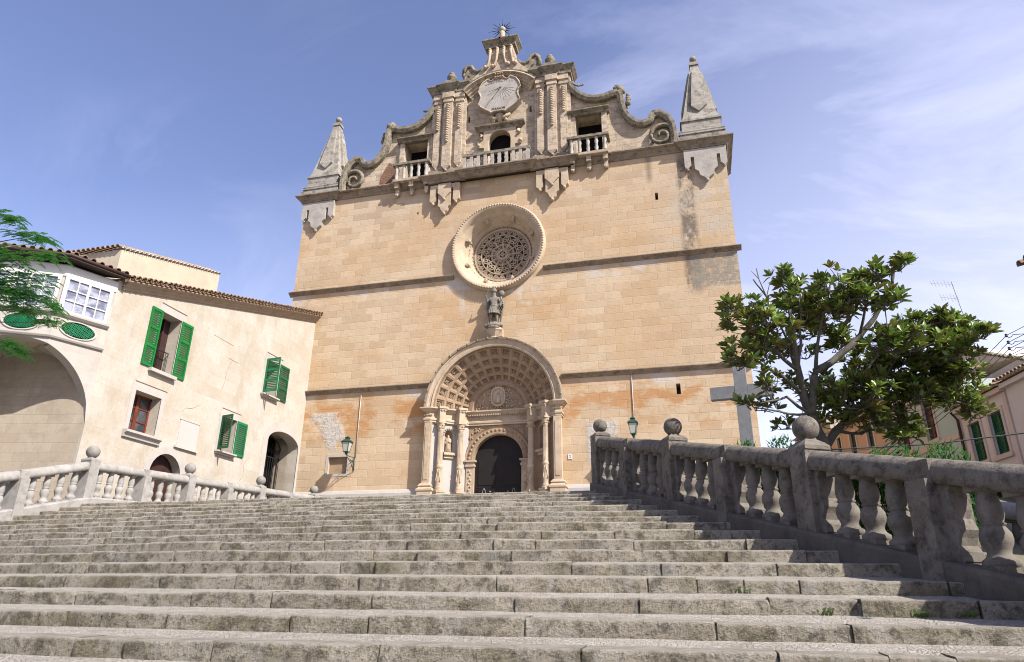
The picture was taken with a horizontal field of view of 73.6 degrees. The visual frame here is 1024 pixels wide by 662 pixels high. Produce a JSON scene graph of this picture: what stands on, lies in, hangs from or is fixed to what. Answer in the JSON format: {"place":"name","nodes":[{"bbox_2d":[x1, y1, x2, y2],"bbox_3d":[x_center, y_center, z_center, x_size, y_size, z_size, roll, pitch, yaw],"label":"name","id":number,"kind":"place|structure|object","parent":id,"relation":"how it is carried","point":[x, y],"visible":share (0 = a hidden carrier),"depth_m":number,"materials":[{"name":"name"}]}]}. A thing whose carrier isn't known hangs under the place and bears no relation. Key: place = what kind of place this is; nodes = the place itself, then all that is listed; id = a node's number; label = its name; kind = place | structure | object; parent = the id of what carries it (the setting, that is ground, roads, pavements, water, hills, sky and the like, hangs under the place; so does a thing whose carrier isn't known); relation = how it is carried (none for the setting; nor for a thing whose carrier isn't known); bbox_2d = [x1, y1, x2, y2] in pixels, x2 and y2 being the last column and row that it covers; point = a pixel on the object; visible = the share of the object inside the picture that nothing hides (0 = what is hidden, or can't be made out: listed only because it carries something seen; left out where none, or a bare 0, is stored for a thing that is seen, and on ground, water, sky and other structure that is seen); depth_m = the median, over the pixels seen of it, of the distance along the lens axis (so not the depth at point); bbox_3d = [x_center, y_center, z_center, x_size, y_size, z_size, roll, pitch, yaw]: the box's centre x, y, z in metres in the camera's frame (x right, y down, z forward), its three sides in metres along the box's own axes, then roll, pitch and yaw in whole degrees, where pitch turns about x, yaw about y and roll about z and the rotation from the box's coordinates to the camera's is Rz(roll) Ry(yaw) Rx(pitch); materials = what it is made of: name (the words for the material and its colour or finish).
{"place":"outdoors","nodes":[
{"label":"outdoors","id":0,"kind":"place"},
{"bbox_2d":[0,490,1023,661],"bbox_3d":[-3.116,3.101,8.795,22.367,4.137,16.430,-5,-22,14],"label":"tread paving","id":1,"kind":"structure","parent":0,"point":[935,650],"depth_m":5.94,"materials":[{"name":"grey stone"}]},
{"bbox_2d":[730,586,750,592],"bbox_3d":[2.157,2.445,6.462,0.200,0.061,0.049,-5,-22,14],"label":"weed","id":2,"kind":"object","parent":1,"relation":"on","point":[738,588],"visible":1,"depth_m":6.46,"materials":[{"name":"green plant"}]},
{"bbox_2d":[816,608,834,615],"bbox_3d":[2.674,2.393,5.833,0.151,0.065,0.058,-5,-22,14],"label":"weed","id":3,"kind":"object","parent":1,"relation":"on","point":[829,610],"visible":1,"depth_m":5.82,"materials":[{"name":"green plant"}]},
{"bbox_2d":[909,609,933,616],"bbox_3d":[3.420,2.358,5.723,0.190,0.064,0.056,-5,-22,14],"label":"weed","id":4,"kind":"object","parent":1,"relation":"on","point":[919,613],"visible":1,"depth_m":5.72,"materials":[{"name":"green plant"}]},
{"bbox_2d":[955,610,978,617],"bbox_3d":[3.775,2.341,5.667,0.185,0.064,0.052,-4,-22,11],"label":"weed","id":5,"kind":"object","parent":1,"relation":"on","point":[973,612],"visible":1,"depth_m":5.66,"materials":[{"name":"green plant"}]},
{"bbox_2d":[0,0,1023,448],"label":"sky","id":6,"kind":"structure","parent":0,"point":[190,131],"materials":[{"name":"blue"}]},
{"bbox_2d":[782,497,1023,565],"bbox_3d":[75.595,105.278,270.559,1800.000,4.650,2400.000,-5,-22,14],"label":"ground","id":7,"kind":"structure","parent":0,"point":[1018,552],"depth_m":9.09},
{"bbox_2d":[0,446,319,520],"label":"stone balustrade","id":8,"kind":"object","parent":7,"relation":"on","point":[17,490],"visible":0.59,"depth_m":19.81,"materials":[{"name":"grey stone"}]},
{"bbox_2d":[0,242,322,503],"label":"stone house","id":9,"kind":"structure","parent":7,"relation":"on","point":[134,371],"depth_m":24.40,"materials":[{"name":"paint"}]},
{"bbox_2d":[121,380,166,445],"bbox_3d":[-12.945,2.878,23.892,0.720,1.990,1.660,-5,-22,14],"label":"window","id":10,"kind":"structure","parent":9,"relation":"in","point":[136,420],"depth_m":24.03,"materials":[{"name":"beige paint"}]},
{"bbox_2d":[143,446,184,501],"bbox_3d":[-12.630,5.358,24.456,0.414,2.420,2.100,-5,-22,14],"label":"arched doorway","id":11,"kind":"structure","parent":9,"relation":"in","point":[155,461],"depth_m":24.77,"materials":[{"name":"beige paint"}]},
{"bbox_2d":[140,302,193,380],"bbox_3d":[-12.876,0.419,25.266,0.760,2.630,2.160,-5,-22,14],"label":"window","id":12,"kind":"structure","parent":9,"relation":"in","point":[156,367],"depth_m":25.37,"materials":[{"name":"green wood"}]},
{"bbox_2d":[173,418,200,452],"bbox_3d":[-12.195,3.940,25.753,0.110,1.090,1.220,-5,-22,14],"label":"blocked window","id":13,"kind":"structure","parent":9,"relation":"in","point":[188,432],"depth_m":25.75,"materials":[{"name":"paint"}]},
{"bbox_2d":[214,407,247,457],"bbox_3d":[-11.291,4.248,28.185,0.649,1.870,1.844,-5,-22,14],"label":"window","id":14,"kind":"structure","parent":9,"relation":"in","point":[225,412],"depth_m":27.81,"materials":[{"name":"green wood"}]},
{"bbox_2d":[260,352,289,402],"bbox_3d":[-10.572,2.192,31.523,0.785,2.070,1.950,-5,-22,14],"label":"window","id":15,"kind":"structure","parent":9,"relation":"in","point":[270,358],"depth_m":30.95,"materials":[{"name":"green wood"}]},
{"bbox_2d":[257,422,299,497],"bbox_3d":[-11.261,6.695,31.333,1.264,4.920,3.030,-5,-22,14],"label":"gated doorway","id":16,"kind":"structure","parent":9,"relation":"in","point":[281,450],"depth_m":32.56,"materials":[{"name":"white stone"}]},
{"bbox_2d":[267,19,760,498],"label":"church","id":17,"kind":"structure","parent":7,"relation":"on","point":[592,237],"depth_m":33.23,"materials":[{"name":"white stone"}]},
{"bbox_2d":[341,436,354,470],"bbox_3d":[-7.539,5.686,31.780,0.440,1.480,1.102,-5,-22,14],"label":"wall lantern","id":18,"kind":"object","parent":17,"relation":"attached to","point":[347,442],"depth_m":31.51,"materials":[{"name":"green metal"}]},
{"bbox_2d":[355,392,361,457],"bbox_3d":[-7.354,4.429,32.795,0.100,3.280,0.040,-5,-22,14],"label":"wall conduit","id":19,"kind":"object","parent":17,"relation":"attached to","point":[358,425],"depth_m":32.74,"materials":[{"name":"paint"}]},
{"bbox_2d":[444,435,450,451],"bbox_3d":[-2.952,5.196,31.555,0.327,0.785,0.266,-5,-22,14],"label":"niche statue","id":20,"kind":"object","parent":17,"relation":"in","point":[447,442],"visible":0.99,"depth_m":31.45,"materials":[{"name":"stone"}]},
{"bbox_2d":[484,286,504,328],"bbox_3d":[-0.838,-1.125,32.809,0.998,2.226,0.720,-5,-22,14],"label":"stone statue","id":21,"kind":"object","parent":17,"relation":"on","point":[494,303],"visible":1,"depth_m":32.77,"materials":[{"name":"grey stone"}]},
{"bbox_2d":[627,417,637,437],"bbox_3d":[5.131,4.399,28.741,0.440,1.480,1.102,-5,-22,14],"label":"wall lantern","id":22,"kind":"object","parent":17,"relation":"attached to","point":[633,424],"depth_m":28.42,"materials":[{"name":"green metal"}]},
{"bbox_2d":[631,374,633,416],"bbox_3d":[5.266,3.267,29.721,0.100,3.080,0.040,-5,-22,14],"label":"wall conduit","id":23,"kind":"object","parent":17,"relation":"attached to","point":[632,395],"depth_m":29.89,"materials":[{"name":"paint"}]},
{"bbox_2d":[710,359,774,445],"bbox_3d":[5.681,2.398,16.611,1.490,3.640,1.000,-8,-23,22],"label":"stone cross","id":24,"kind":"object","parent":7,"relation":"on","point":[741,386],"visible":0.41,"depth_m":16.81,"materials":[{"name":"grey stone"}]},
{"bbox_2d":[590,416,1023,600],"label":"stone balustrade","id":25,"kind":"object","parent":7,"relation":"on","point":[938,535],"visible":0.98,"depth_m":8.04,"materials":[{"name":"grey stone"}]},
{"bbox_2d":[792,413,840,450],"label":"row house","id":26,"kind":"structure","parent":7,"relation":"on","point":[831,426],"depth_m":46.48,"materials":[{"name":"paint"}]},
{"bbox_2d":[714,250,1003,451],"bbox_3d":[6.667,0.891,12.950,6.048,4.600,2.853,1,-21,-2],"label":"magnolia tree","id":27,"kind":"object","parent":7,"relation":"on","point":[945,336],"visible":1,"depth_m":12.93,"materials":[{"name":"green plant"}]},
{"bbox_2d":[825,399,898,499],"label":"row house","id":28,"kind":"structure","parent":7,"relation":"on","point":[867,439],"depth_m":41.13,"materials":[{"name":"paint"}]},
{"bbox_2d":[836,434,843,452],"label":"window","id":29,"kind":"structure","parent":28,"relation":"in","point":[839,436],"depth_m":44.51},
{"bbox_2d":[848,428,858,452],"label":"window","id":30,"kind":"structure","parent":28,"relation":"in","point":[854,439],"depth_m":42.23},
{"bbox_2d":[865,421,876,452],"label":"window","id":31,"kind":"structure","parent":28,"relation":"in","point":[871,434],"depth_m":39.66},
{"bbox_2d":[729,434,998,557],"bbox_3d":[4.558,2.643,10.154,0.748,2.972,5.967,6,-22,-13],"label":"hedge","id":32,"kind":"object","parent":7,"relation":"on","point":[855,483],"visible":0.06,"depth_m":8.77,"materials":[{"name":"green plant"}]},
{"bbox_2d":[882,355,1023,459],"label":"row house","id":33,"kind":"structure","parent":7,"relation":"on","point":[944,428],"depth_m":32.02,"materials":[{"name":"beige paint"}]},
{"bbox_2d":[895,416,914,455],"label":"window","id":34,"kind":"structure","parent":33,"relation":"in","point":[909,441],"depth_m":35.07,"materials":[{"name":"pink stone"}]},
{"bbox_2d":[919,401,940,446],"bbox_3d":[20.043,4.269,32.672,0.390,2.240,1.380,-2,-21,6],"label":"window","id":35,"kind":"structure","parent":33,"relation":"in","point":[934,431],"depth_m":32.76,"materials":[{"name":"brown wood"}]},
{"bbox_2d":[930,280,980,360],"bbox_3d":[22.105,-0.584,33.940,1.871,4.257,0.343,5,-22,-10],"label":"tv aerial","id":36,"kind":"object","parent":33,"relation":"on","point":[952,300],"visible":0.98,"depth_m":34.30,"materials":[{"name":"grey metal"}]},
{"bbox_2d":[945,380,1023,464],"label":"row house","id":37,"kind":"structure","parent":7,"relation":"on","point":[1005,449],"depth_m":27.61,"materials":[{"name":"beige paint"}]},
{"bbox_2d":[965,416,991,462],"bbox_3d":[19.641,4.666,28.668,0.390,1.960,1.300,-2,-21,6],"label":"window","id":38,"kind":"structure","parent":37,"relation":"in","point":[982,450],"depth_m":28.82,"materials":[{"name":"green wood"}]},
{"bbox_2d":[985,405,1014,461],"bbox_3d":[19.471,4.069,27.188,0.390,2.000,1.310,-2,-21,6],"label":"window","id":39,"kind":"structure","parent":37,"relation":"in","point":[998,418],"depth_m":27.28,"materials":[{"name":"green wood"}]},
{"bbox_2d":[945,349,1023,377],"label":"roof","id":40,"kind":"structure","parent":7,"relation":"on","point":[1007,368],"depth_m":34.95,"materials":[{"name":"stone"}]},
{"bbox_2d":[971,498,1022,543],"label":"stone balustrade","id":41,"kind":"object","parent":7,"relation":"on","point":[1009,508],"visible":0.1,"depth_m":9.24,"materials":[{"name":"grey stone"}]},
{"bbox_2d":[992,363,1023,459],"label":"row house","id":42,"kind":"structure","parent":7,"relation":"on","point":[1012,383],"depth_m":25.97,"materials":[{"name":"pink paint"}]},
{"bbox_2d":[832,432,1023,451],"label":"overhead cable","id":43,"kind":"object","parent":42,"relation":"attached to","point":[880,447],"visible":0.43,"depth_m":19.98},
{"bbox_2d":[1016,255,1023,266],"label":"corner house","id":44,"kind":"structure","parent":7,"relation":"on","point":[1019,262],"depth_m":12.02,"materials":[{"name":"brown wood"}]},
{"bbox_2d":[970,492,1001,497],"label":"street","id":45,"kind":"structure","parent":0,"point":[999,494],"depth_m":17.17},
{"bbox_2d":[1005,334,1023,356],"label":"insulator bracket","id":46,"kind":"object","parent":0,"point":[1008,342],"visible":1,"depth_m":13.97,"materials":[{"name":"white metal"}]},
{"bbox_2d":[874,326,1023,454],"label":"overhead wire","id":47,"kind":"object","parent":46,"relation":"attached to","point":[966,375],"visible":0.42,"depth_m":13.99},
{"bbox_2d":[887,334,1023,450],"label":"overhead wire","id":48,"kind":"object","parent":46,"relation":"attached to","point":[967,382],"visible":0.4,"depth_m":13.99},
{"bbox_2d":[888,341,1023,454],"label":"overhead wire","id":49,"kind":"object","parent":46,"relation":"attached to","point":[952,403],"visible":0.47,"depth_m":13.98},
{"bbox_2d":[900,348,1023,451],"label":"overhead wire","id":50,"kind":"object","parent":46,"relation":"attached to","point":[955,406],"visible":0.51,"depth_m":13.97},
{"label":"side lane","id":51,"kind":"structure","parent":0,"visible":0},
{"bbox_2d":[0,209,73,363],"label":"feathery tree","id":52,"kind":"object","parent":51,"relation":"on","point":[14,292],"visible":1,"depth_m":16.50,"materials":[{"name":"green plant"}]},
{"bbox_2d":[72,244,220,290],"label":"rendered house","id":53,"kind":"structure","parent":51,"relation":"on","point":[137,262],"depth_m":28.47,"materials":[{"name":"paint"}]}
]}

